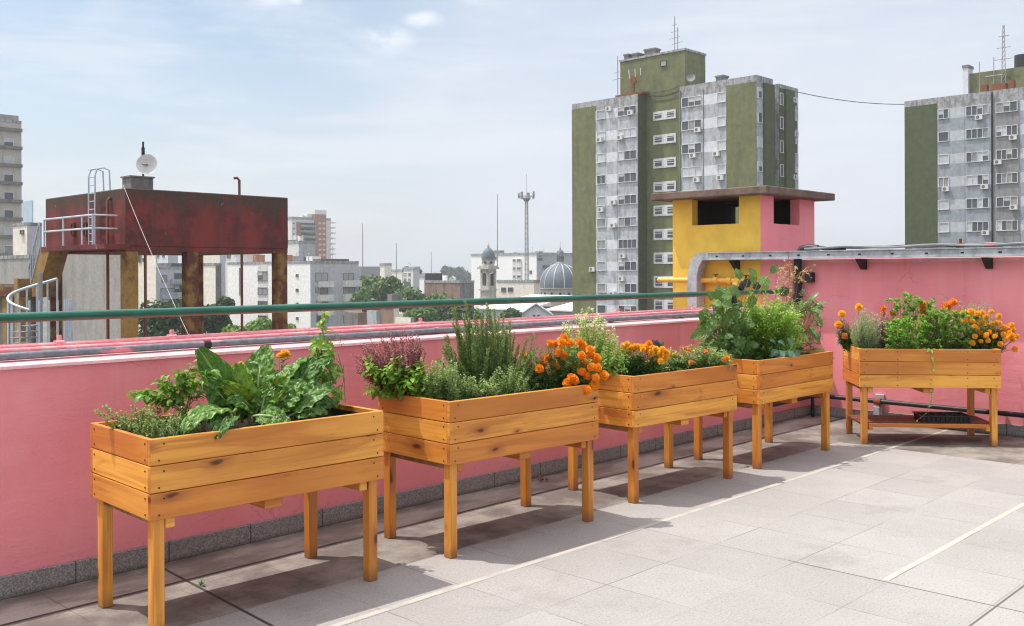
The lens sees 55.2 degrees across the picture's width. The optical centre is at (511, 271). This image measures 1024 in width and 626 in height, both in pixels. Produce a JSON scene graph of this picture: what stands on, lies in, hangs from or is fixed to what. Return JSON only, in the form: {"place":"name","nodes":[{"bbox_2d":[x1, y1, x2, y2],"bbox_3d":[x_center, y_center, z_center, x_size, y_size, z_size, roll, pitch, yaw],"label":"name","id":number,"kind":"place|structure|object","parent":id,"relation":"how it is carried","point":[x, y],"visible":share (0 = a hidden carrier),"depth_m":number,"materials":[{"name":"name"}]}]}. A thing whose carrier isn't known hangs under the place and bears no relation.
{"place":"outdoors","nodes":[
{"label":"outdoors","id":0,"kind":"place"},
{"bbox_2d":[0,114,22,255],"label":"apartment tower","id":1,"kind":"structure","parent":0,"point":[11,167],"depth_m":153.39,"materials":[{"name":"beige concrete"}]},
{"bbox_2d":[0,279,35,344],"bbox_3d":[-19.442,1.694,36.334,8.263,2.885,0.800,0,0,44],"label":"roof shed","id":2,"kind":"structure","parent":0,"point":[6,289],"depth_m":33.75,"materials":[{"name":"paint"}]},
{"bbox_2d":[0,255,35,282],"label":"roof wall","id":3,"kind":"structure","parent":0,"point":[12,267],"depth_m":51.44,"materials":[{"name":"concrete"}]},
{"bbox_2d":[12,222,41,265],"bbox_3d":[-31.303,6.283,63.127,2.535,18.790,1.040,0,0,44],"label":"building","id":4,"kind":"structure","parent":0,"point":[24,234],"depth_m":62.43,"materials":[{"name":"concrete"}]},
{"bbox_2d":[62,254,120,340],"bbox_3d":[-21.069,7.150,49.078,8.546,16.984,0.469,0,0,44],"label":"concrete building","id":5,"kind":"structure","parent":0,"point":[83,282],"depth_m":48.59,"materials":[{"name":"concrete"}]},
{"bbox_2d":[138,255,157,330],"bbox_3d":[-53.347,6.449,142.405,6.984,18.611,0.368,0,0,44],"label":"apartment block","id":6,"kind":"structure","parent":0,"point":[151,279],"depth_m":141.57,"materials":[{"name":"concrete"}]},
{"bbox_2d":[28,167,287,341],"bbox_3d":[-13.457,-0.273,37.221,7.327,6.778,7.309,0,0,44],"label":"water tank","id":7,"kind":"object","parent":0,"point":[192,228],"visible":0.85,"depth_m":34.93,"materials":[{"name":"red paint"}]},
{"bbox_2d":[6,273,72,343],"bbox_3d":[-15.096,1.579,31.283,1.908,3.085,1.900,0,0,44],"label":"stair cage","id":8,"kind":"object","parent":7,"relation":"attached to","point":[38,285],"visible":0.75,"depth_m":31.23,"materials":[{"name":"grey metal"}]},
{"bbox_2d":[136,142,156,175],"bbox_3d":[-12.508,-3.868,33.207,1.119,1.207,0.587,0,0,44],"label":"satellite dish","id":9,"kind":"object","parent":7,"relation":"on","point":[146,163],"visible":1,"depth_m":33.02,"materials":[{"name":"grey metal"}]},
{"bbox_2d":[157,267,181,333],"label":"apartment block","id":10,"kind":"structure","parent":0,"point":[172,278],"depth_m":166.33,"materials":[{"name":"concrete"}]},
{"bbox_2d":[203,263,221,333],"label":"building","id":11,"kind":"structure","parent":0,"point":[212,283],"depth_m":128.72,"materials":[{"name":"concrete"}]},
{"bbox_2d":[203,255,224,296],"bbox_3d":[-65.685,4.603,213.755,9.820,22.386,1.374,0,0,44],"label":"apartment block","id":12,"kind":"structure","parent":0,"point":[213,258],"depth_m":210.72,"materials":[{"name":"concrete"}]},
{"bbox_2d":[225,254,258,296],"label":"apartment block","id":13,"kind":"structure","parent":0,"point":[227,258],"depth_m":247.60,"materials":[{"name":"concrete"}]},
{"bbox_2d":[43,279,455,342],"bbox_3d":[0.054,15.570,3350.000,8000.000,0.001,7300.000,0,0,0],"label":"city ground","id":14,"kind":"structure","parent":0,"point":[45,329],"depth_m":280.26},
{"bbox_2d":[22,200,32,222],"bbox_3d":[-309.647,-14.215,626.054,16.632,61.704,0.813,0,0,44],"label":"glass tower","id":15,"kind":"structure","parent":14,"relation":"on","point":[27,211],"depth_m":625.20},
{"bbox_2d":[138,297,181,336],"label":"tree","id":16,"kind":"object","parent":14,"relation":"on","point":[160,326],"visible":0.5,"depth_m":106.70,"materials":[{"name":"green plant"}]},
{"bbox_2d":[204,303,232,333],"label":"tree","id":17,"kind":"object","parent":14,"relation":"on","point":[215,323],"visible":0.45,"depth_m":111.17,"materials":[{"name":"green plant"}]},
{"bbox_2d":[245,317,271,330],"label":"tree","id":18,"kind":"object","parent":14,"relation":"on","point":[257,324],"visible":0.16,"depth_m":91.57,"materials":[{"name":"green plant"}]},
{"bbox_2d":[288,210,335,258],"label":"apartment tower","id":19,"kind":"structure","parent":14,"relation":"on","point":[313,225],"depth_m":459.18,"materials":[{"name":"concrete"}]},
{"bbox_2d":[349,285,379,311],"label":"tree","id":20,"kind":"object","parent":14,"relation":"on","point":[369,293],"visible":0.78,"depth_m":178.69,"materials":[{"name":"green plant"}]},
{"bbox_2d":[359,274,386,310],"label":"tree","id":21,"kind":"object","parent":14,"relation":"on","point":[368,281],"visible":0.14,"depth_m":203.07,"materials":[{"name":"green plant"}]},
{"bbox_2d":[376,275,404,299],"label":"tree","id":22,"kind":"object","parent":14,"relation":"on","point":[388,285],"visible":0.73,"depth_m":192.77,"materials":[{"name":"green plant"}]},
{"bbox_2d":[0,311,810,599],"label":"parapet wall","id":23,"kind":"structure","parent":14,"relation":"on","point":[48,520],"depth_m":5.21,"materials":[{"name":"pink paint"}]},
{"bbox_2d":[0,303,785,348],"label":"painted pipe","id":24,"kind":"object","parent":23,"relation":"on","point":[59,341],"visible":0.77,"depth_m":6.05,"materials":[{"name":"metal"}]},
{"bbox_2d":[0,287,788,322],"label":"handrail","id":25,"kind":"object","parent":23,"relation":"on","point":[18,317],"visible":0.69,"depth_m":6.32,"materials":[{"name":"metal"}]},
{"bbox_2d":[0,305,788,352],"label":"painted pipe","id":26,"kind":"object","parent":23,"relation":"on","point":[9,350],"visible":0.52,"depth_m":6.17,"materials":[{"name":"metal"}]},
{"bbox_2d":[0,307,796,360],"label":"grey conduit","id":27,"kind":"object","parent":23,"relation":"on","point":[123,349],"visible":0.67,"depth_m":5.85,"materials":[{"name":"metal"}]},
{"bbox_2d":[394,286,426,312],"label":"tree","id":28,"kind":"object","parent":14,"relation":"on","point":[409,293],"visible":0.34,"depth_m":183.22,"materials":[{"name":"green plant"}]},
{"bbox_2d":[403,307,439,321],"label":"tree","id":29,"kind":"object","parent":14,"relation":"on","point":[427,314],"visible":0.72,"depth_m":130.05,"materials":[{"name":"green plant"}]},
{"bbox_2d":[420,291,451,317],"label":"tree","id":30,"kind":"object","parent":14,"relation":"on","point":[437,297],"visible":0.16,"depth_m":148.03,"materials":[{"name":"green plant"}]},
{"bbox_2d":[438,298,481,320],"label":"tree","id":31,"kind":"object","parent":14,"relation":"on","point":[447,314],"visible":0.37,"depth_m":138.53,"materials":[{"name":"green plant"}]},
{"bbox_2d":[572,47,798,314],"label":"apartment tower","id":32,"kind":"structure","parent":14,"relation":"on","point":[668,121],"depth_m":122.58,"materials":[{"name":"green paint"}]},
{"bbox_2d":[653,205,672,215],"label":"stair window","id":33,"kind":"structure","parent":32,"relation":"in","point":[660,210],"depth_m":121.87,"materials":[{"name":"white glass"}]},
{"bbox_2d":[653,228,672,239],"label":"stair window","id":34,"kind":"structure","parent":32,"relation":"in","point":[659,234],"depth_m":121.87,"materials":[{"name":"white glass"}]},
{"bbox_2d":[654,252,672,263],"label":"stair window","id":35,"kind":"structure","parent":32,"relation":"in","point":[662,257],"depth_m":121.90,"materials":[{"name":"white glass"}]},
{"bbox_2d":[653,109,675,120],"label":"stair window","id":36,"kind":"structure","parent":32,"relation":"in","point":[667,114],"depth_m":121.72,"materials":[{"name":"white glass"}]},
{"bbox_2d":[653,133,675,144],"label":"stair window","id":37,"kind":"structure","parent":32,"relation":"in","point":[664,138],"depth_m":121.75,"materials":[{"name":"white glass"}]},
{"bbox_2d":[653,157,675,168],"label":"stair window","id":38,"kind":"structure","parent":32,"relation":"in","point":[670,161],"depth_m":121.75,"materials":[{"name":"white glass"}]},
{"bbox_2d":[653,181,675,191],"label":"stair window","id":39,"kind":"structure","parent":32,"relation":"in","point":[665,186],"depth_m":121.75,"materials":[{"name":"white glass"}]},
{"bbox_2d":[681,95,701,107],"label":"window","id":40,"kind":"structure","parent":32,"relation":"in","point":[692,101],"depth_m":116.94,"materials":[{"name":"white glass"}]},
{"bbox_2d":[681,119,701,130],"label":"window","id":41,"kind":"structure","parent":32,"relation":"in","point":[690,124],"depth_m":116.97,"materials":[{"name":"white glass"}]},
{"bbox_2d":[681,166,701,177],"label":"window","id":42,"kind":"structure","parent":32,"relation":"in","point":[695,171],"depth_m":116.88,"materials":[{"name":"white plastic"}]},
{"bbox_2d":[682,142,701,153],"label":"window","id":43,"kind":"structure","parent":32,"relation":"in","point":[693,147],"depth_m":116.86,"materials":[{"name":"white glass"}]},
{"bbox_2d":[761,256,1023,436],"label":"rooftop wall","id":44,"kind":"structure","parent":14,"relation":"on","point":[846,285],"depth_m":9.87,"materials":[{"name":"paint"}]},
{"bbox_2d":[651,185,834,308],"bbox_3d":[2.829,0.554,11.953,1.568,3.013,1.660,0,0,44],"label":"rooftop cabin","id":45,"kind":"object","parent":44,"relation":"on","point":[773,218],"visible":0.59,"depth_m":11.57,"materials":[{"name":"paint"}]},
{"bbox_2d":[657,274,760,299],"bbox_3d":[2.294,0.209,11.472,1.424,0.358,0.137,0,0,44],"label":"gas pipe","id":46,"kind":"object","parent":45,"relation":"attached to","point":[715,279],"visible":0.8,"depth_m":11.36,"materials":[{"name":"metal"}]},
{"bbox_2d":[792,244,845,304],"bbox_3d":[3.310,0.029,10.543,0.584,0.660,0.120,0,0,36],"label":"black downpipe","id":47,"kind":"object","parent":44,"relation":"attached to","point":[798,265],"visible":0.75,"depth_m":10.63,"materials":[{"name":"metal"}]},
{"bbox_2d":[687,247,1023,307],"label":"cable tray","id":48,"kind":"object","parent":44,"relation":"on","point":[697,266],"visible":0.94,"depth_m":10.29,"materials":[{"name":"metal"}]},
{"bbox_2d":[804,242,1023,249],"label":"loose cable","id":49,"kind":"object","parent":48,"relation":"on","point":[938,244],"visible":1,"depth_m":9.72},
{"bbox_2d":[904,54,1023,248],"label":"apartment tower","id":50,"kind":"structure","parent":14,"relation":"on","point":[964,166],"depth_m":118.86,"materials":[{"name":"green paint"}]},
{"bbox_2d":[966,104,988,116],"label":"window","id":51,"kind":"structure","parent":50,"relation":"in","point":[983,109],"depth_m":117.86,"materials":[{"name":"white glass"}]},
{"bbox_2d":[966,127,988,139],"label":"window","id":52,"kind":"structure","parent":50,"relation":"in","point":[976,133],"depth_m":117.86,"materials":[{"name":"grey glass"}]},
{"bbox_2d":[966,151,988,162],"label":"window","id":53,"kind":"structure","parent":50,"relation":"in","point":[979,156],"depth_m":117.86,"materials":[{"name":"white glass"}]},
{"bbox_2d":[966,174,988,185],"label":"window","id":54,"kind":"structure","parent":50,"relation":"in","point":[984,178],"depth_m":117.83,"materials":[{"name":"white glass"}]},
{"bbox_2d":[966,198,988,208],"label":"window","id":55,"kind":"structure","parent":50,"relation":"in","point":[971,203],"depth_m":117.83,"materials":[{"name":"white glass"}]},
{"bbox_2d":[966,221,988,231],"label":"window","id":56,"kind":"structure","parent":50,"relation":"in","point":[975,226],"depth_m":117.83,"materials":[{"name":"white glass"}]},
{"bbox_2d":[996,100,1017,112],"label":"window","id":57,"kind":"structure","parent":50,"relation":"in","point":[1010,106],"depth_m":115.52,"materials":[{"name":"white glass"}]},
{"bbox_2d":[996,124,1017,136],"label":"window","id":58,"kind":"structure","parent":50,"relation":"in","point":[1006,130],"depth_m":115.55,"materials":[{"name":"white glass"}]},
{"bbox_2d":[996,148,1017,159],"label":"window","id":59,"kind":"structure","parent":50,"relation":"in","point":[1004,154],"depth_m":115.52,"materials":[{"name":"white glass"}]},
{"bbox_2d":[996,172,1017,183],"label":"window","id":60,"kind":"structure","parent":50,"relation":"in","point":[1001,178],"depth_m":115.58,"materials":[{"name":"white glass"}]},
{"bbox_2d":[996,196,1017,206],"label":"window","id":61,"kind":"structure","parent":50,"relation":"in","point":[1010,200],"depth_m":115.61,"materials":[{"name":"white glass"}]},
{"bbox_2d":[996,220,1017,230],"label":"window","id":62,"kind":"structure","parent":50,"relation":"in","point":[1003,225],"depth_m":115.55,"materials":[{"name":"white glass"}]},
{"bbox_2d":[227,246,361,327],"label":"apartment block","id":63,"kind":"structure","parent":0,"point":[314,279],"depth_m":192.17,"materials":[{"name":"concrete"}]},
{"bbox_2d":[287,235,314,260],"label":"apartment block","id":64,"kind":"structure","parent":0,"point":[296,243],"depth_m":233.58,"materials":[{"name":"concrete"}]},
{"bbox_2d":[344,312,366,325],"bbox_3d":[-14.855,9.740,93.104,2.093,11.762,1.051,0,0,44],"label":"old building","id":65,"kind":"structure","parent":0,"point":[354,318],"depth_m":92.56,"materials":[{"name":"concrete"}]},
{"bbox_2d":[379,294,401,323],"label":"old building","id":66,"kind":"structure","parent":0,"point":[387,316],"depth_m":106.08,"materials":[{"name":"brick"}]},
{"bbox_2d":[402,262,419,289],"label":"building","id":67,"kind":"structure","parent":0,"point":[410,274],"depth_m":401.60,"materials":[{"name":"concrete"}]},
{"bbox_2d":[424,280,473,306],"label":"old building","id":68,"kind":"structure","parent":0,"point":[461,289],"depth_m":202.24,"materials":[{"name":"brick"}]},
{"bbox_2d":[477,244,498,306],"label":"bell tower","id":69,"kind":"structure","parent":0,"point":[487,289],"depth_m":228.96,"materials":[{"name":"stone"}]},
{"bbox_2d":[0,415,1023,625],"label":"terrace floor","id":70,"kind":"structure","parent":0,"point":[894,526],"depth_m":5.39,"materials":[{"name":"tile"}]},
{"bbox_2d":[90,403,383,625],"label":"planter","id":71,"kind":"object","parent":70,"relation":"on","point":[158,485],"visible":0.86,"depth_m":4.51,"materials":[{"name":"brown wood"}]},
{"bbox_2d":[93,401,199,438],"bbox_3d":[-1.594,0.692,4.529,0.459,0.184,0.472,0,0,30],"label":"oregano plant","id":72,"kind":"object","parent":71,"relation":"on","point":[141,426],"visible":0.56,"depth_m":4.45,"materials":[{"name":"green plant"}]},
{"bbox_2d":[125,359,221,420],"bbox_3d":[-1.595,0.599,4.613,0.473,0.355,0.225,0,0,-5],"label":"pepper plant","id":73,"kind":"object","parent":71,"relation":"on","point":[147,397],"visible":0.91,"depth_m":4.58,"materials":[{"name":"green plant"}]},
{"bbox_2d":[147,415,208,438],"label":"thyme plant","id":74,"kind":"object","parent":71,"relation":"on","point":[156,429],"visible":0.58,"depth_m":4.32,"materials":[{"name":"plant"}]},
{"bbox_2d":[178,345,338,438],"bbox_3d":[-1.239,0.567,4.785,0.491,0.423,1.037,0,0,40],"label":"chard plant","id":75,"kind":"object","parent":71,"relation":"on","point":[258,387],"visible":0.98,"depth_m":4.75,"materials":[{"name":"green plant"}]},
{"bbox_2d":[307,311,346,409],"bbox_3d":[-1.032,0.494,5.255,0.290,0.561,0.230,0,0,0],"label":"pea vine","id":76,"kind":"object","parent":71,"relation":"on","point":[332,368],"visible":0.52,"depth_m":5.22,"materials":[{"name":"green plant"}]},
{"bbox_2d":[378,383,598,558],"bbox_3d":[-0.123,1.139,5.974,1.223,0.863,0.664,0,0,-44],"label":"planter","id":77,"kind":"object","parent":70,"relation":"on","point":[450,438],"visible":0.78,"depth_m":5.64,"materials":[{"name":"brown wood"}]},
{"bbox_2d":[350,328,434,400],"bbox_3d":[-0.685,0.551,5.670,0.516,0.446,0.362,0,0,0],"label":"purple basil","id":78,"kind":"object","parent":77,"relation":"on","point":[387,378],"visible":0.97,"depth_m":5.60,"materials":[{"name":"green plant"}]},
{"bbox_2d":[423,356,460,400],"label":"oregano plant","id":79,"kind":"object","parent":77,"relation":"on","point":[446,385],"visible":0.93,"depth_m":5.51,"materials":[{"name":"green plant"}]},
{"bbox_2d":[457,371,496,399],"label":"oregano plant","id":80,"kind":"object","parent":77,"relation":"in","point":[486,390],"visible":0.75,"depth_m":5.62,"materials":[{"name":"green plant"}]},
{"bbox_2d":[437,300,542,392],"bbox_3d":[-0.139,0.482,6.085,0.680,0.617,0.281,0,0,0],"label":"rosemary bush","id":81,"kind":"object","parent":77,"relation":"on","point":[479,355],"visible":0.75,"depth_m":6.02,"materials":[{"name":"plant"}]},
{"bbox_2d":[491,363,530,395],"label":"oregano plant","id":82,"kind":"object","parent":77,"relation":"in","point":[517,386],"visible":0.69,"depth_m":5.86,"materials":[{"name":"green plant"}]},
{"bbox_2d":[519,333,608,394],"bbox_3d":[0.314,0.601,6.189,0.589,0.416,0.291,0,0,0],"label":"marigold plant","id":83,"kind":"object","parent":77,"relation":"in","point":[558,376],"visible":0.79,"depth_m":6.14,"materials":[{"name":"orange plant"}]},
{"bbox_2d":[568,361,736,503],"bbox_3d":[1.036,1.135,7.229,1.223,0.863,0.664,0,0,-44],"label":"planter","id":84,"kind":"object","parent":70,"relation":"on","point":[632,406],"visible":0.62,"depth_m":6.87,"materials":[{"name":"brown wood"}]},
{"bbox_2d":[557,306,630,381],"bbox_3d":[0.580,0.546,6.884,0.533,0.593,0.478,0,0,0],"label":"pale basil","id":85,"kind":"object","parent":84,"relation":"on","point":[609,363],"visible":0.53,"depth_m":6.85,"materials":[{"name":"green plant"}]},
{"bbox_2d":[615,340,669,375],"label":"marigold plant","id":86,"kind":"object","parent":84,"relation":"on","point":[637,365],"visible":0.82,"depth_m":6.89,"materials":[{"name":"orange plant"}]},
{"bbox_2d":[654,344,733,371],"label":"marigold plant","id":87,"kind":"object","parent":84,"relation":"in","point":[677,362],"visible":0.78,"depth_m":7.38,"materials":[{"name":"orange plant"}]},
{"bbox_2d":[692,350,832,468],"bbox_3d":[2.145,1.131,8.360,1.223,0.863,0.664,0,0,-45],"label":"planter","id":88,"kind":"object","parent":70,"relation":"on","point":[769,382],"visible":0.65,"depth_m":8.05,"materials":[{"name":"brown wood"}]},
{"bbox_2d":[690,265,778,360],"bbox_3d":[1.807,0.358,8.024,0.700,0.826,0.432,0,0,0],"label":"aubergine plant","id":89,"kind":"object","parent":88,"relation":"on","point":[731,340],"visible":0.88,"depth_m":7.98,"materials":[{"name":"green plant"}]},
{"bbox_2d":[724,283,805,359],"bbox_3d":[2.131,0.453,8.293,0.792,0.724,0.380,0,0,0],"label":"feathery bush","id":90,"kind":"object","parent":88,"relation":"in","point":[765,329],"visible":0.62,"depth_m":8.21,"materials":[{"name":"green plant"}]},
{"bbox_2d":[769,338,800,357],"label":"broccoli leaves","id":91,"kind":"object","parent":88,"relation":"on","point":[784,353],"visible":0.79,"depth_m":8.03,"materials":[{"name":"green plant"}]},
{"bbox_2d":[772,255,815,322],"bbox_3d":[2.522,0.294,8.818,0.459,0.937,0.211,0,0,0],"label":"amaranth","id":92,"kind":"object","parent":88,"relation":"on","point":[793,276],"visible":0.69,"depth_m":8.82,"materials":[{"name":"green plant"}]},
{"bbox_2d":[777,292,833,358],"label":"long leaved plant","id":93,"kind":"object","parent":88,"relation":"in","point":[811,329],"visible":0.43,"depth_m":8.70,"materials":[{"name":"green plant"}]},
{"bbox_2d":[764,394,1023,417],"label":"floor pipe","id":94,"kind":"object","parent":70,"relation":"on","point":[878,399],"visible":0.75,"depth_m":9.92,"materials":[{"name":"metal"}]},
{"bbox_2d":[842,344,1000,445],"bbox_3d":[3.771,1.125,9.080,1.223,0.863,0.664,0,0,6],"label":"planter","id":95,"kind":"object","parent":70,"relation":"on","point":[865,371],"visible":0.97,"depth_m":8.77,"materials":[{"name":"brown wood"}]},
{"bbox_2d":[834,303,862,352],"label":"marigold plant","id":96,"kind":"object","parent":95,"relation":"on","point":[845,340],"visible":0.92,"depth_m":9.18,"materials":[{"name":"orange plant"}]},
{"bbox_2d":[848,306,881,348],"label":"lavender","id":97,"kind":"object","parent":95,"relation":"on","point":[864,338],"visible":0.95,"depth_m":9.04,"materials":[{"name":"plant"}]},
{"bbox_2d":[871,312,891,348],"bbox_3d":[3.456,0.564,9.129,0.195,0.390,0.259,0,0,24],"label":"purple basil","id":98,"kind":"object","parent":95,"relation":"on","point":[882,342],"visible":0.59,"depth_m":9.12,"materials":[{"name":"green plant"}]},
{"bbox_2d":[884,315,931,348],"bbox_3d":[3.619,0.582,8.950,0.545,0.355,0.409,0,0,0],"label":"parsley","id":99,"kind":"object","parent":95,"relation":"on","point":[901,334],"visible":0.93,"depth_m":8.86,"materials":[{"name":"green plant"}]},
{"bbox_2d":[884,291,936,348],"bbox_3d":[3.759,0.469,9.238,0.565,0.578,0.421,0,0,0],"label":"celery","id":100,"kind":"object","parent":95,"relation":"on","point":[909,307],"visible":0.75,"depth_m":9.15,"materials":[{"name":"green plant"}]},
{"bbox_2d":[918,298,959,348],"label":"marigold plant","id":101,"kind":"object","parent":95,"relation":"on","point":[951,303],"visible":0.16,"depth_m":9.20,"materials":[{"name":"orange plant"}]},
{"bbox_2d":[912,411,972,422],"bbox_3d":[3.943,1.336,8.981,0.444,0.058,0.293,0,0,6],"label":"seedling tray","id":102,"kind":"object","parent":95,"relation":"on","point":[957,417],"visible":1,"depth_m":8.86,"materials":[{"name":"plastic"}]},
{"bbox_2d":[916,307,979,348],"bbox_3d":[4.005,0.545,8.971,0.697,0.436,0.420,0,0,0],"label":"celery","id":103,"kind":"object","parent":95,"relation":"on","point":[946,335],"visible":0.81,"depth_m":8.89,"materials":[{"name":"green plant"}]},
{"bbox_2d":[960,308,1019,353],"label":"marigold plant","id":104,"kind":"object","parent":95,"relation":"on","point":[989,336],"visible":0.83,"depth_m":8.86,"materials":[{"name":"orange plant"}]},
{"bbox_2d":[0,0,1023,273],"label":"sky","id":105,"kind":"structure","parent":0,"point":[406,121],"materials":[{"name":"blue"}]},
{"bbox_2d":[497,280,540,297],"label":"building","id":106,"kind":"structure","parent":0,"point":[513,288],"depth_m":218.46,"materials":[{"name":"paint"}]},
{"bbox_2d":[471,249,571,311],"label":"apartment block","id":107,"kind":"structure","parent":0,"point":[511,266],"depth_m":348.02,"materials":[{"name":"concrete"}]},
{"bbox_2d":[475,294,568,318],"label":"shed","id":108,"kind":"structure","parent":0,"point":[499,308],"depth_m":170.79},
{"bbox_2d":[518,174,534,279],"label":"cell tower","id":109,"kind":"structure","parent":0,"point":[527,196],"depth_m":244.74,"materials":[{"name":"grey metal"}]},
{"bbox_2d":[519,303,553,316],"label":"house","id":110,"kind":"structure","parent":0,"point":[533,310],"depth_m":128.00,"materials":[{"name":"white concrete"}]},
{"bbox_2d":[539,248,571,305],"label":"church dome","id":111,"kind":"structure","parent":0,"point":[556,279],"depth_m":201.66,"materials":[{"name":"metal"}]},
{"bbox_2d":[547,302,571,315],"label":"shed","id":112,"kind":"structure","parent":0,"point":[565,309],"depth_m":152.65,"materials":[{"name":"concrete"}]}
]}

